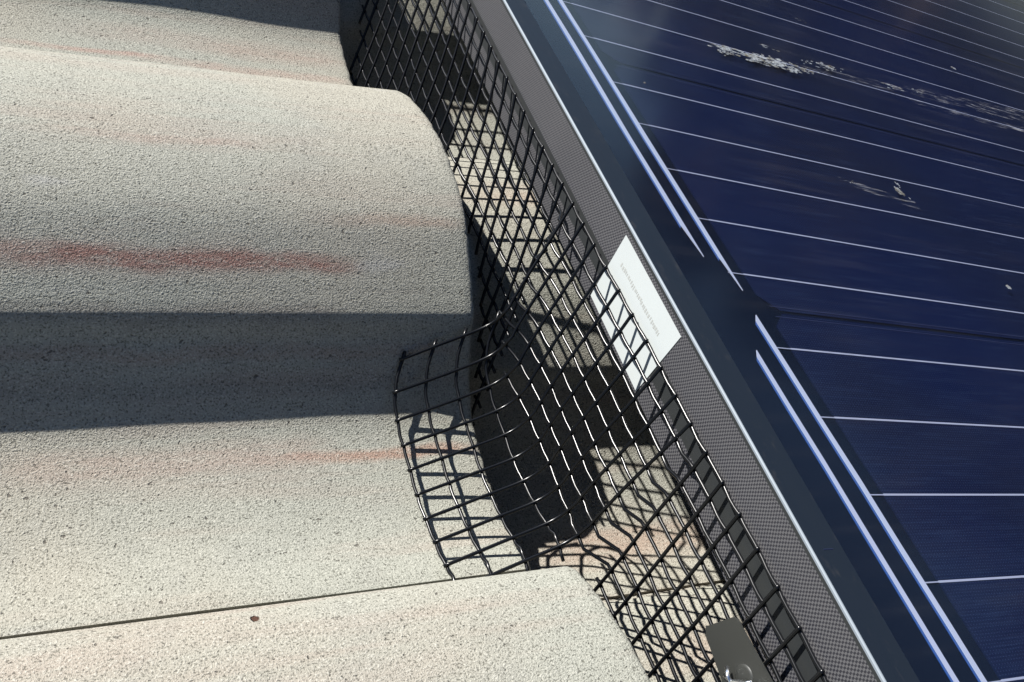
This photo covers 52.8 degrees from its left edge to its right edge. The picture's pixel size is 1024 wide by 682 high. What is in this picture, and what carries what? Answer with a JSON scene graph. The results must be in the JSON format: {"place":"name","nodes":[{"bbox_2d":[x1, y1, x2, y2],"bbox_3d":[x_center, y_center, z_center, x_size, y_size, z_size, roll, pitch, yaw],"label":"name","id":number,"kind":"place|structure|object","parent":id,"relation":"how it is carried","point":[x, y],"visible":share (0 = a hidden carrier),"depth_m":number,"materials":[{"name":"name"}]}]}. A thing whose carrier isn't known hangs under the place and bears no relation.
{"place":"outdoors","nodes":[
{"label":"outdoors","id":0,"kind":"place"},
{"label":"roof deck","id":1,"kind":"structure","parent":0,"visible":0},
{"bbox_3d":[0.456,0.266,0.645,0.425,0.201,0.316,-12,55,-14],"label":"roof tile","id":2,"kind":"object","parent":1,"relation":"on","visible":0},
{"bbox_2d":[603,582,774,681],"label":"roof tile","id":3,"kind":"object","parent":2,"relation":"on","point":[682,625],"visible":0.07,"depth_m":0.47,"materials":[{"name":"concrete"}]},
{"bbox_2d":[0,566,649,681],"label":"roof tile","id":4,"kind":"object","parent":3,"relation":"on","point":[558,624],"visible":1,"depth_m":0.36,"materials":[{"name":"concrete"}]},
{"bbox_2d":[349,0,827,681],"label":"wire guard","id":5,"kind":"object","parent":3,"relation":"on","point":[485,356],"visible":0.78,"depth_m":0.47,"materials":[{"name":"black metal"}]},
{"bbox_2d":[706,617,772,681],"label":"clip","id":6,"kind":"object","parent":5,"relation":"attached to","point":[736,657],"visible":1,"depth_m":0.37,"materials":[{"name":"grey plastic"}]},
{"bbox_3d":[0.364,0.029,0.814,0.425,0.201,0.316,-12,55,-14],"label":"roof tile","id":7,"kind":"object","parent":1,"relation":"on","visible":0},
{"bbox_2d":[447,156,725,600],"bbox_3d":[0.075,0.004,0.621,0.426,0.201,0.316,-12,55,-14],"label":"roof tile","id":8,"kind":"object","parent":7,"relation":"on","point":[588,567],"visible":0.14,"depth_m":0.57,"materials":[{"name":"concrete"}]},
{"bbox_2d":[0,46,530,639],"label":"roof tile","id":9,"kind":"object","parent":8,"relation":"on","point":[228,300],"visible":0.92,"depth_m":0.45,"materials":[{"name":"concrete"}]},
{"bbox_3d":[0.271,-0.207,0.983,0.425,0.200,0.316,-12,55,-14],"label":"roof tile","id":10,"kind":"object","parent":1,"relation":"on","visible":0},
{"bbox_2d":[340,0,521,161],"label":"roof tile","id":11,"kind":"object","parent":10,"relation":"on","point":[350,16],"visible":0.09,"depth_m":0.74,"materials":[{"name":"concrete"}]},
{"bbox_2d":[0,0,352,85],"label":"roof tile","id":12,"kind":"object","parent":11,"relation":"on","point":[294,39],"visible":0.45,"depth_m":0.63,"materials":[{"name":"concrete"}]},
{"bbox_3d":[0.287,-0.072,0.826,0.086,0.318,1.897,-12,55,-14],"label":"rail","id":13,"kind":"object","parent":1,"relation":"on","visible":0},
{"bbox_2d":[444,0,1023,681],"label":"solar panel","id":14,"kind":"object","parent":13,"relation":"on","point":[812,210],"visible":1,"depth_m":0.52,"materials":[{"name":"blue glass"}]},
{"bbox_2d":[591,236,680,390],"bbox_3d":[0.053,-0.013,0.459,0.015,0.039,0.064,-12,55,-14],"label":"sticker","id":15,"kind":"object","parent":14,"relation":"attached to","point":[629,274],"visible":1,"depth_m":0.46,"materials":[{"name":"white paper"}]}
]}

